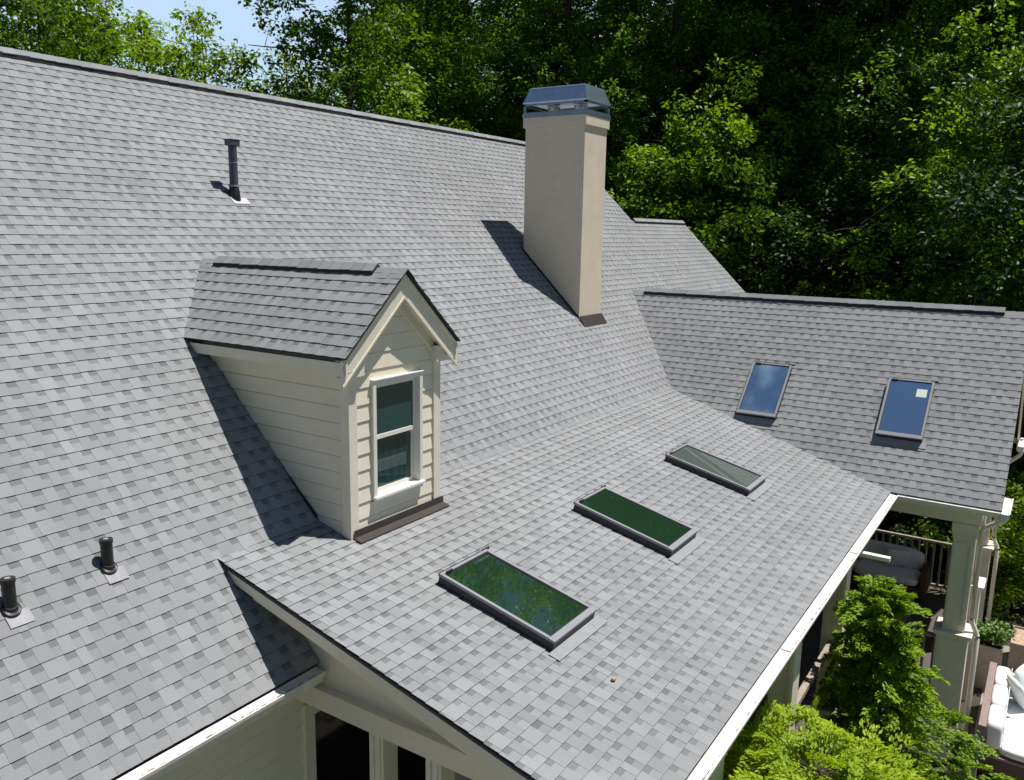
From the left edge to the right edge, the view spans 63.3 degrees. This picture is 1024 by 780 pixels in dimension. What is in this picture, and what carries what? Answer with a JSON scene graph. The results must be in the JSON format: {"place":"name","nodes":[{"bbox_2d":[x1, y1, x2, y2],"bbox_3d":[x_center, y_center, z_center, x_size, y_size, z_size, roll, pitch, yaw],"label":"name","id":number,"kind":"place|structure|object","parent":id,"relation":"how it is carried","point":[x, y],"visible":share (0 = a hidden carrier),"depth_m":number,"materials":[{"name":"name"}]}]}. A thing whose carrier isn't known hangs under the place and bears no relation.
{"place":"outdoors","nodes":[
{"label":"outdoors","id":0,"kind":"place"},
{"bbox_2d":[1,0,844,196],"label":"sky","id":1,"kind":"structure","parent":0,"point":[237,21],"materials":[{"name":"blue"}]},
{"bbox_2d":[857,587,913,623],"bbox_3d":[7.202,4.247,16.146,1.000,0.430,0.600,8,13,33],"label":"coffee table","id":2,"kind":"object","parent":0,"point":[905,618],"visible":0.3,"depth_m":16.07,"materials":[{"name":"brown wood"}]},
{"bbox_2d":[880,489,1023,779],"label":"ground","id":3,"kind":"structure","parent":0,"point":[977,692],"depth_m":18.39,"materials":[{"name":"green plant"}]},
{"bbox_2d":[0,14,37,45],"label":"broadleaf tree","id":4,"kind":"object","parent":3,"relation":"on","point":[9,25],"visible":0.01,"depth_m":50.01,"materials":[{"name":"green plant"}]},
{"bbox_2d":[0,0,128,67],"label":"broadleaf tree","id":5,"kind":"object","parent":3,"relation":"on","point":[39,10],"visible":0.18,"depth_m":22.51,"materials":[{"name":"green plant"}]},
{"bbox_2d":[9,0,201,75],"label":"broadleaf tree","id":6,"kind":"object","parent":3,"relation":"on","point":[133,66],"visible":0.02,"depth_m":33.68,"materials":[{"name":"green plant"}]},
{"bbox_2d":[0,0,226,79],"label":"broadleaf tree","id":7,"kind":"object","parent":3,"relation":"on","point":[149,52],"visible":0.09,"depth_m":28.56,"materials":[{"name":"green plant"}]},
{"bbox_2d":[125,25,224,86],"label":"broadleaf tree","id":8,"kind":"object","parent":3,"relation":"on","point":[221,81],"visible":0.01,"depth_m":36.92,"materials":[{"name":"green plant"}]},
{"bbox_2d":[142,1,262,90],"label":"broadleaf tree","id":9,"kind":"object","parent":3,"relation":"on","point":[195,23],"visible":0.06,"depth_m":36.12,"materials":[{"name":"green plant"}]},
{"bbox_2d":[243,45,354,108],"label":"broadleaf tree","id":10,"kind":"object","parent":3,"relation":"on","point":[285,66],"depth_m":37.47,"materials":[{"name":"green plant"}]},
{"bbox_2d":[232,0,454,124],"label":"broadleaf tree","id":11,"kind":"object","parent":3,"relation":"on","point":[392,33],"visible":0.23,"depth_m":30.89,"materials":[{"name":"green plant"}]},
{"bbox_2d":[306,0,508,113],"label":"broadleaf tree","id":12,"kind":"object","parent":3,"relation":"on","point":[477,12],"visible":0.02,"depth_m":54.38,"materials":[{"name":"green plant"}]},
{"bbox_2d":[363,58,478,131],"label":"broadleaf tree","id":13,"kind":"object","parent":3,"relation":"on","point":[390,105],"visible":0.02,"depth_m":28.59,"materials":[{"name":"green plant"}]},
{"bbox_2d":[322,1,523,129],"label":"broadleaf tree","id":14,"kind":"object","parent":3,"relation":"on","point":[422,67],"visible":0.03,"depth_m":41.32,"materials":[{"name":"green plant"}]},
{"bbox_2d":[337,0,525,139],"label":"broadleaf tree","id":15,"kind":"object","parent":3,"relation":"on","point":[450,8],"visible":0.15,"depth_m":35.97,"materials":[{"name":"green plant"}]},
{"bbox_2d":[357,0,534,133],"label":"broadleaf tree","id":16,"kind":"object","parent":3,"relation":"on","point":[469,43],"depth_m":57.75,"materials":[{"name":"green plant"}]},
{"bbox_2d":[394,21,519,139],"bbox_3d":[-1.750,-6.274,33.891,8.478,16.136,8.292,5,11,18],"label":"broadleaf tree","id":17,"kind":"object","parent":3,"relation":"on","point":[444,103],"visible":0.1,"depth_m":32.82,"materials":[{"name":"green plant"}]},
{"bbox_2d":[345,0,593,139],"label":"broadleaf tree","id":18,"kind":"object","parent":3,"relation":"on","point":[467,3],"visible":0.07,"depth_m":43.52,"materials":[{"name":"green plant"}]},
{"bbox_2d":[0,46,1023,779],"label":"house","id":19,"kind":"structure","parent":3,"relation":"on","point":[342,444],"depth_m":8.85,"materials":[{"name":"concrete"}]},
{"bbox_2d":[850,539,931,599],"bbox_3d":[7.406,3.651,17.814,2.760,0.780,0.900,8,13,33],"label":"porch sofa","id":20,"kind":"object","parent":19,"relation":"on","point":[912,577],"visible":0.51,"depth_m":17.35,"materials":[{"name":"grey fabric"}]},
{"bbox_2d":[884,549,910,566],"bbox_3d":[8.079,3.521,17.436,0.480,0.430,0.274,4,11,15],"label":"pillow","id":21,"kind":"object","parent":20,"relation":"on","point":[900,557],"visible":0.88,"depth_m":17.34,"materials":[{"name":"white fabric"}]},
{"bbox_2d":[498,103,535,140],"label":"broadleaf tree","id":22,"kind":"object","parent":3,"relation":"on","point":[518,134],"visible":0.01,"depth_m":32.73,"materials":[{"name":"green plant"}]},
{"bbox_2d":[429,0,646,203],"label":"broadleaf tree","id":23,"kind":"object","parent":3,"relation":"on","point":[496,16],"visible":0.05,"depth_m":43.60,"materials":[{"name":"green plant"}]},
{"bbox_2d":[474,0,610,101],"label":"broadleaf tree","id":24,"kind":"object","parent":3,"relation":"on","point":[516,28],"depth_m":56.37,"materials":[{"name":"green plant"}]},
{"bbox_2d":[485,58,662,201],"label":"broadleaf tree","id":25,"kind":"object","parent":3,"relation":"on","point":[606,145],"depth_m":44.48,"materials":[{"name":"green plant"}]},
{"bbox_2d":[453,0,717,204],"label":"broadleaf tree","id":26,"kind":"object","parent":3,"relation":"on","point":[554,7],"visible":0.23,"depth_m":34.90,"materials":[{"name":"green plant"}]},
{"bbox_2d":[515,30,718,241],"bbox_3d":[4.095,-5.771,33.073,8.814,15.650,8.567,2,11,7],"label":"broadleaf tree","id":27,"kind":"object","parent":3,"relation":"on","point":[623,119],"visible":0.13,"depth_m":31.37,"materials":[{"name":"green plant"}]},
{"bbox_2d":[497,0,765,199],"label":"broadleaf tree","id":28,"kind":"object","parent":3,"relation":"on","point":[550,42],"visible":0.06,"depth_m":40.33,"materials":[{"name":"green plant"}]},
{"bbox_2d":[527,0,825,244],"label":"broadleaf tree","id":29,"kind":"object","parent":3,"relation":"on","point":[673,77],"visible":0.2,"depth_m":33.94,"materials":[{"name":"green plant"}]},
{"bbox_2d":[602,0,777,202],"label":"broadleaf tree","id":30,"kind":"object","parent":3,"relation":"on","point":[691,52],"visible":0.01,"depth_m":45.67,"materials":[{"name":"green plant"}]},
{"bbox_2d":[605,114,774,292],"bbox_3d":[5.126,-3.377,31.068,8.466,13.721,9.299,8,13,33],"label":"broadleaf tree","id":31,"kind":"object","parent":3,"relation":"on","point":[667,205],"visible":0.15,"depth_m":30.20,"materials":[{"name":"green plant"}]},
{"bbox_2d":[620,1,798,235],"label":"broadleaf tree","id":32,"kind":"object","parent":3,"relation":"on","point":[645,137],"depth_m":43.83,"materials":[{"name":"green plant"}]},
{"bbox_2d":[634,53,829,293],"bbox_3d":[7.301,-4.776,30.657,8.192,14.709,7.833,8,13,33],"label":"broadleaf tree","id":33,"kind":"object","parent":3,"relation":"on","point":[736,129],"visible":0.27,"depth_m":29.71,"materials":[{"name":"green plant"}]},
{"bbox_2d":[628,0,915,223],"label":"broadleaf tree","id":34,"kind":"object","parent":3,"relation":"on","point":[761,4],"visible":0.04,"depth_m":38.56,"materials":[{"name":"green plant"}]},
{"bbox_2d":[667,0,901,206],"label":"broadleaf tree","id":35,"kind":"object","parent":3,"relation":"on","point":[754,28],"depth_m":49.15,"materials":[{"name":"green plant"}]},
{"bbox_2d":[653,0,954,283],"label":"broadleaf tree","id":36,"kind":"object","parent":3,"relation":"on","point":[773,92],"visible":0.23,"depth_m":33.83,"materials":[{"name":"green plant"}]},
{"bbox_2d":[704,191,910,297],"bbox_3d":[9.963,-1.771,31.549,10.019,11.476,11.059,-4,12,-23],"label":"broadleaf tree","id":37,"kind":"object","parent":3,"relation":"on","point":[736,257],"visible":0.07,"depth_m":29.51,"materials":[{"name":"green plant"}]},
{"bbox_2d":[723,177,907,298],"bbox_3d":[9.015,-2.123,29.075,8.676,10.350,6.974,-6,13,-32],"label":"broadleaf tree","id":38,"kind":"object","parent":3,"relation":"on","point":[804,261],"visible":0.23,"depth_m":27.73,"materials":[{"name":"green plant"}]},
{"bbox_2d":[711,0,937,297],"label":"broadleaf tree","id":39,"kind":"object","parent":3,"relation":"on","point":[827,80],"visible":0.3,"depth_m":29.53,"materials":[{"name":"green plant"}]},
{"bbox_2d":[723,695,928,779],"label":"golden shrub","id":40,"kind":"object","parent":3,"relation":"on","point":[778,757],"visible":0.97,"depth_m":7.60,"materials":[{"name":"green plant"}]},
{"bbox_2d":[679,0,1018,222],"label":"broadleaf tree","id":41,"kind":"object","parent":3,"relation":"on","point":[811,3],"visible":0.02,"depth_m":35.76,"materials":[{"name":"green plant"}]},
{"bbox_2d":[725,0,998,273],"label":"broadleaf tree","id":42,"kind":"object","parent":3,"relation":"on","point":[897,33],"visible":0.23,"depth_m":31.38,"materials":[{"name":"green plant"}]},
{"bbox_2d":[716,0,1023,279],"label":"broadleaf tree","id":43,"kind":"object","parent":3,"relation":"on","point":[807,12],"visible":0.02,"depth_m":34.95,"materials":[{"name":"green plant"}]},
{"bbox_2d":[778,97,1014,305],"bbox_3d":[12.213,-2.789,28.796,8.874,14.270,7.832,8,13,33],"label":"broadleaf tree","id":44,"kind":"object","parent":3,"relation":"on","point":[892,142],"visible":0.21,"depth_m":27.30,"materials":[{"name":"green plant"}]},
{"bbox_2d":[777,0,1023,228],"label":"broadleaf tree","id":45,"kind":"object","parent":3,"relation":"on","point":[865,14],"depth_m":33.51,"materials":[{"name":"green plant"}]},
{"bbox_2d":[832,237,968,304],"bbox_3d":[14.604,-0.896,30.973,12.090,9.668,10.953,9,14,36],"label":"broadleaf tree","id":46,"kind":"object","parent":3,"relation":"on","point":[895,255],"visible":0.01,"depth_m":28.57,"materials":[{"name":"green plant"}]},
{"bbox_2d":[865,281,945,540],"bbox_3d":[9.163,1.250,22.649,6.256,8.416,5.669,-1,11,-10],"label":"shade shrub","id":47,"kind":"object","parent":3,"relation":"on","point":[877,293],"visible":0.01,"depth_m":22.57,"materials":[{"name":"green plant"}]},
{"bbox_2d":[791,0,1023,421],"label":"broadleaf tree","id":48,"kind":"object","parent":3,"relation":"on","point":[929,168],"visible":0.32,"depth_m":24.48,"materials":[{"name":"green plant"}]},
{"bbox_2d":[802,574,1015,779],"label":"cypress shrub","id":49,"kind":"object","parent":3,"relation":"on","point":[873,671],"visible":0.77,"depth_m":10.31,"materials":[{"name":"green plant"}]},
{"bbox_2d":[870,510,952,585],"bbox_3d":[9.645,3.104,20.700,4.184,4.316,3.792,8,13,33],"label":"shade shrub","id":50,"kind":"object","parent":3,"relation":"on","point":[897,528],"visible":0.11,"depth_m":20.11,"materials":[{"name":"green plant"}]},
{"bbox_2d":[831,0,1023,206],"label":"broadleaf tree","id":51,"kind":"object","parent":3,"relation":"on","point":[993,31],"visible":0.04,"depth_m":33.66,"materials":[{"name":"green plant"}]},
{"bbox_2d":[855,0,1023,277],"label":"broadleaf tree","id":52,"kind":"object","parent":3,"relation":"on","point":[959,64],"visible":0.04,"depth_m":30.28,"materials":[{"name":"green plant"}]},
{"bbox_2d":[884,412,1023,579],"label":"shade shrub","id":53,"kind":"object","parent":3,"relation":"on","point":[941,523],"visible":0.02,"depth_m":20.56,"materials":[{"name":"green plant"}]},
{"bbox_2d":[889,64,1023,469],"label":"broadleaf tree","id":54,"kind":"object","parent":3,"relation":"on","point":[965,215],"visible":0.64,"depth_m":20.64,"materials":[{"name":"green plant"}]},
{"bbox_2d":[947,752,978,779],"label":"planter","id":55,"kind":"object","parent":3,"relation":"on","point":[973,770],"visible":0.21,"depth_m":12.28,"materials":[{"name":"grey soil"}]},
{"bbox_2d":[935,728,998,762],"bbox_3d":[6.763,5.298,12.394,0.782,0.455,0.751,-5,12,-27],"label":"potted plant","id":56,"kind":"object","parent":55,"relation":"in","point":[951,748],"visible":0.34,"depth_m":12.32,"materials":[{"name":"green plant"}]},
{"bbox_2d":[908,150,1023,490],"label":"broadleaf tree","id":57,"kind":"object","parent":3,"relation":"on","point":[973,255],"visible":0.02,"depth_m":25.28,"materials":[{"name":"green plant"}]},
{"bbox_2d":[914,471,1023,630],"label":"round shrub","id":58,"kind":"object","parent":3,"relation":"on","point":[1011,550],"visible":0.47,"depth_m":18.39,"materials":[{"name":"green plant"}]},
{"bbox_2d":[919,250,1023,501],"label":"broadleaf tree","id":59,"kind":"object","parent":3,"relation":"on","point":[956,269],"visible":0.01,"depth_m":26.44,"materials":[{"name":"green plant"}]},
{"bbox_2d":[973,10,1023,200],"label":"broadleaf tree","id":60,"kind":"object","parent":3,"relation":"on","point":[1005,61],"depth_m":33.64,"materials":[{"name":"green plant"}]},
{"bbox_2d":[974,646,1009,779],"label":"patio","id":61,"kind":"structure","parent":0,"point":[1005,656],"depth_m":16.42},
{"bbox_2d":[974,637,1003,688],"bbox_3d":[8.983,5.157,15.723,0.460,0.860,0.500,8,13,33],"label":"planter","id":62,"kind":"object","parent":61,"relation":"on","point":[987,653],"visible":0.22,"depth_m":15.53,"materials":[{"name":"brown wood"}]},
{"bbox_2d":[977,616,1016,646],"bbox_3d":[9.011,4.533,15.620,0.866,0.484,0.826,8,13,33],"label":"potted plant","id":63,"kind":"object","parent":62,"relation":"on","point":[994,633],"visible":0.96,"depth_m":15.49,"materials":[{"name":"green plant"}]},
{"bbox_2d":[977,661,1023,779],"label":"patio sofa","id":64,"kind":"object","parent":61,"relation":"on","point":[1001,726],"visible":0.94,"depth_m":13.09,"materials":[{"name":"white fabric"}]},
{"bbox_2d":[1007,674,1023,708],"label":"pillow","id":65,"kind":"object","parent":64,"relation":"on","point":[1017,690],"visible":0.98,"depth_m":13.90,"materials":[{"name":"white fabric"}]},
{"bbox_2d":[1014,664,1023,686],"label":"pillow","id":66,"kind":"object","parent":64,"relation":"on","point":[1019,674],"visible":0.68,"depth_m":14.27,"materials":[{"name":"white fabric"}]},
{"bbox_2d":[1007,625,1023,672],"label":"planter","id":67,"kind":"object","parent":61,"relation":"on","point":[1016,657],"visible":0.72,"depth_m":16.15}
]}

